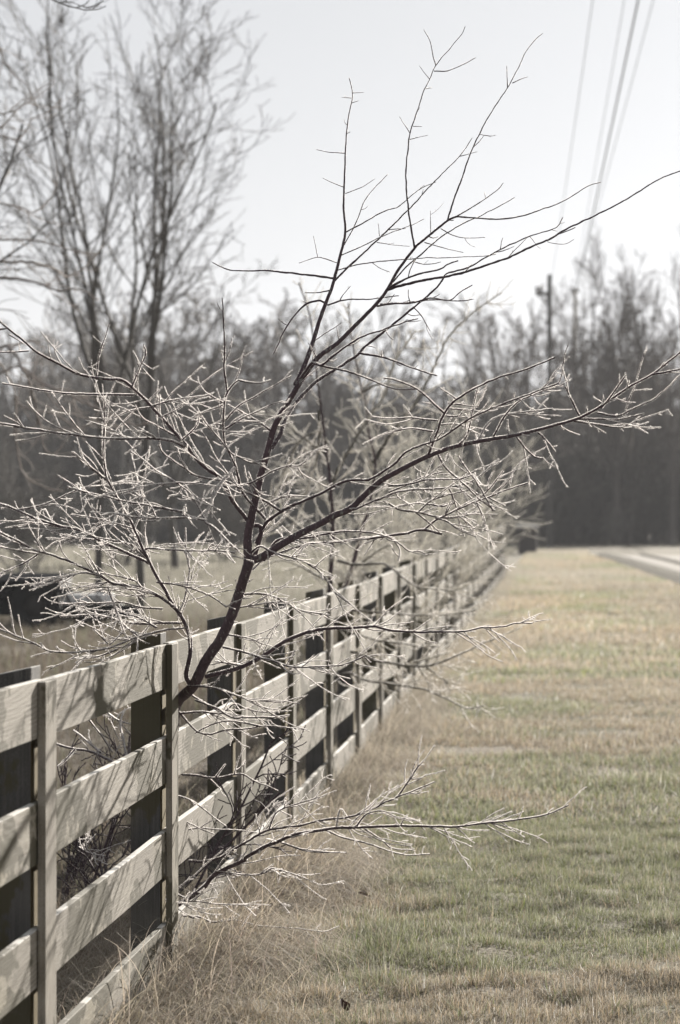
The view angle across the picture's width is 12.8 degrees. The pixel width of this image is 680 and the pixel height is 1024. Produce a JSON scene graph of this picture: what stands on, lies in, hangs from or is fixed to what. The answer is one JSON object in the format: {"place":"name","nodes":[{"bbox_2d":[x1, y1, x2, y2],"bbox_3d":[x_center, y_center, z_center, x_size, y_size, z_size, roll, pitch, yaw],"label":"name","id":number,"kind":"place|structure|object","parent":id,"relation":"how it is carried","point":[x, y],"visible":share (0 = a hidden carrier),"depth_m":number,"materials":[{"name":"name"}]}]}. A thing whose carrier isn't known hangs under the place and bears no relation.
{"place":"outdoors","nodes":[
{"label":"outdoors","id":0,"kind":"place"},
{"bbox_2d":[52,0,107,10],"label":"overhanging bough","id":1,"kind":"object","parent":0,"point":[79,6],"visible":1,"depth_m":15.26,"materials":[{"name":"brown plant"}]},
{"bbox_2d":[0,542,517,974],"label":"pasture grass","id":2,"kind":"structure","parent":0,"point":[233,571],"depth_m":36.11,"materials":[{"name":"beige plant"}]},
{"bbox_2d":[0,541,679,1023],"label":"ground","id":3,"kind":"structure","parent":0,"point":[618,549],"depth_m":13.24,"materials":[{"name":"beige plant"}]},
{"bbox_2d":[0,419,87,572],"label":"grey thicket","id":4,"kind":"object","parent":3,"relation":"on","point":[14,515],"visible":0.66,"depth_m":57.93,"materials":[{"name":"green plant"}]},
{"bbox_2d":[0,573,139,630],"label":"flatbed trailer","id":5,"kind":"object","parent":3,"relation":"on","point":[26,605],"visible":0.7,"depth_m":35.25,"materials":[{"name":"black metal"}]},
{"bbox_2d":[0,48,155,491],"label":"bare tree","id":6,"kind":"object","parent":3,"relation":"on","point":[6,171],"visible":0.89,"depth_m":23.18,"materials":[{"name":"grey plant"}]},
{"bbox_2d":[55,590,134,627],"bbox_3d":[-2.904,1.164,36.150,0.894,0.541,0.972,0,0,-28],"label":"dark brush","id":7,"kind":"object","parent":3,"relation":"on","point":[98,617],"visible":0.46,"depth_m":35.91,"materials":[{"name":"black plant"}]},
{"bbox_2d":[46,448,168,567],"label":"grey thicket","id":8,"kind":"object","parent":3,"relation":"on","point":[113,531],"visible":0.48,"depth_m":65.90,"materials":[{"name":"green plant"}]},
{"bbox_2d":[0,0,271,592],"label":"bare tree","id":9,"kind":"object","parent":3,"relation":"on","point":[92,311],"visible":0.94,"depth_m":37.94,"materials":[{"name":"grey plant"}]},
{"bbox_2d":[0,0,295,614],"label":"bare tree","id":10,"kind":"object","parent":3,"relation":"on","point":[157,284],"visible":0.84,"depth_m":39.63,"materials":[{"name":"grey plant"}]},
{"bbox_2d":[4,205,333,570],"bbox_3d":[-3.588,-2.492,61.455,3.741,7.674,7.614,0,0,39],"label":"bare tree","id":11,"kind":"object","parent":3,"relation":"on","point":[153,461],"visible":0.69,"depth_m":61.91,"materials":[{"name":"grey plant"}]},
{"bbox_2d":[56,714,306,909],"bbox_3d":[-0.634,1.081,10.686,1.032,0.784,0.950,0,0,18],"label":"leafless brush","id":12,"kind":"object","parent":3,"relation":"on","point":[77,850],"visible":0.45,"depth_m":10.73,"materials":[{"name":"plant"}]},
{"bbox_2d":[156,441,287,561],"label":"grey thicket","id":13,"kind":"object","parent":3,"relation":"on","point":[232,522],"visible":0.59,"depth_m":71.61,"materials":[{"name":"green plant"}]},
{"bbox_2d":[0,523,505,1023],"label":"board fence","id":14,"kind":"object","parent":3,"relation":"on","point":[42,823],"visible":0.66,"depth_m":9.27,"materials":[{"name":"grey wood"}]},
{"bbox_2d":[56,560,526,1023],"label":"tall dry grass","id":15,"kind":"structure","parent":3,"relation":"on","point":[210,951],"depth_m":10.31,"materials":[{"name":"beige plant"}]},
{"bbox_2d":[0,27,679,935],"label":"leaning sapling","id":16,"kind":"object","parent":3,"relation":"on","point":[234,605],"visible":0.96,"depth_m":9.07,"materials":[{"name":"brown plant"}]},
{"bbox_2d":[0,283,679,544],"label":"woodland","id":17,"kind":"object","parent":3,"relation":"on","point":[79,384],"visible":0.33,"depth_m":118.91,"materials":[{"name":"grey plant"}]},
{"bbox_2d":[0,368,679,545],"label":"undergrowth","id":18,"kind":"object","parent":3,"relation":"on","point":[571,515],"visible":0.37,"depth_m":112.58,"materials":[{"name":"grey plant"}]},
{"bbox_2d":[340,998,349,1011],"bbox_3d":[0.012,1.392,8.552,0.031,0.014,0.060,16,23,-22],"label":"dead leaf","id":19,"kind":"object","parent":3,"relation":"on","point":[344,1003],"visible":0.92,"depth_m":8.56,"materials":[{"name":"brown plant"}]},
{"bbox_2d":[358,891,369,896],"bbox_3d":[0.091,1.414,11.199,0.055,0.013,0.029,20,18,-28],"label":"dead leaf","id":20,"kind":"object","parent":3,"relation":"on","point":[364,894],"visible":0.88,"depth_m":11.20,"materials":[{"name":"brown plant"}]},
{"bbox_2d":[242,277,524,728],"bbox_3d":[0.238,0.066,17.169,1.663,2.956,2.550,0,0,4],"label":"frosted sapling","id":21,"kind":"object","parent":3,"relation":"on","point":[354,566],"visible":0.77,"depth_m":17.24,"materials":[{"name":"grey plant"}]},
{"bbox_2d":[228,356,551,678],"bbox_3d":[0.459,0.114,24.665,2.048,2.722,2.306,0,0,36],"label":"frosted bush","id":22,"kind":"object","parent":3,"relation":"on","point":[393,524],"visible":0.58,"depth_m":24.67,"materials":[{"name":"grey plant"}]},
{"bbox_2d":[344,391,555,625],"bbox_3d":[1.227,0.042,33.553,2.325,2.804,2.103,0,0,4],"label":"frosted bush","id":23,"kind":"object","parent":3,"relation":"on","point":[435,545],"visible":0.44,"depth_m":33.35,"materials":[{"name":"grey plant"}]},
{"bbox_2d":[422,275,592,543],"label":"woodland tree","id":24,"kind":"object","parent":3,"relation":"on","point":[510,382],"visible":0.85,"depth_m":116.98,"materials":[{"name":"grey plant"}]},
{"bbox_2d":[515,523,538,553],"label":"gate pillar","id":25,"kind":"structure","parent":3,"relation":"on","point":[528,543],"depth_m":82.56,"materials":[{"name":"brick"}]},
{"bbox_2d":[535,274,552,547],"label":"utility pole","id":26,"kind":"object","parent":3,"relation":"on","point":[540,292],"visible":0.92,"depth_m":99.95,"materials":[{"name":"wood"}]},
{"bbox_2d":[551,0,592,280],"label":"overhead wire","id":27,"kind":"object","parent":26,"relation":"attached to","point":[574,125],"visible":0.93,"depth_m":62.16,"materials":[{"name":"grey metal"}]},
{"bbox_2d":[571,288,578,449],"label":"utility pole","id":28,"kind":"object","parent":3,"relation":"on","point":[574,311],"visible":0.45,"depth_m":130.98,"materials":[{"name":"wood"}]},
{"bbox_2d":[573,0,624,288],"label":"overhead wire","id":29,"kind":"object","parent":28,"relation":"attached to","point":[602,127],"visible":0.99,"depth_m":77.92,"materials":[{"name":"grey metal"}]},
{"bbox_2d":[576,0,638,288],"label":"overhead wire","id":30,"kind":"object","parent":28,"relation":"attached to","point":[612,123],"visible":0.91,"depth_m":76.96,"materials":[{"name":"grey metal"}]},
{"bbox_2d":[575,0,653,288],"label":"overhead wire","id":31,"kind":"object","parent":28,"relation":"attached to","point":[619,127],"visible":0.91,"depth_m":77.58,"materials":[{"name":"grey metal"}]},
{"bbox_2d":[494,225,679,544],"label":"woodland tree","id":32,"kind":"object","parent":3,"relation":"on","point":[587,392],"visible":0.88,"depth_m":111.52,"materials":[{"name":"grey plant"}]},
{"bbox_2d":[536,273,678,544],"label":"woodland tree","id":33,"kind":"object","parent":3,"relation":"on","point":[586,429],"visible":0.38,"depth_m":115.74,"materials":[{"name":"grey plant"}]},
{"bbox_2d":[594,227,679,544],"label":"woodland tree","id":34,"kind":"object","parent":3,"relation":"on","point":[673,468],"visible":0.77,"depth_m":112.78,"materials":[{"name":"grey plant"}]},
{"bbox_2d":[595,552,679,583],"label":"verge strip","id":35,"kind":"object","parent":3,"relation":"on","point":[666,573],"visible":0.94,"depth_m":63.75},
{"bbox_2d":[0,0,679,425],"label":"sky","id":36,"kind":"structure","parent":0,"point":[311,49],"materials":[{"name":"white"}]},
{"bbox_2d":[620,555,679,571],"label":"gravel drive","id":37,"kind":"structure","parent":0,"point":[667,564],"depth_m":71.96,"materials":[{"name":"grey gravel"}]},
{"bbox_2d":[639,553,679,564],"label":"grass crown strip","id":38,"kind":"object","parent":37,"relation":"on","point":[661,558],"depth_m":72.94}
]}

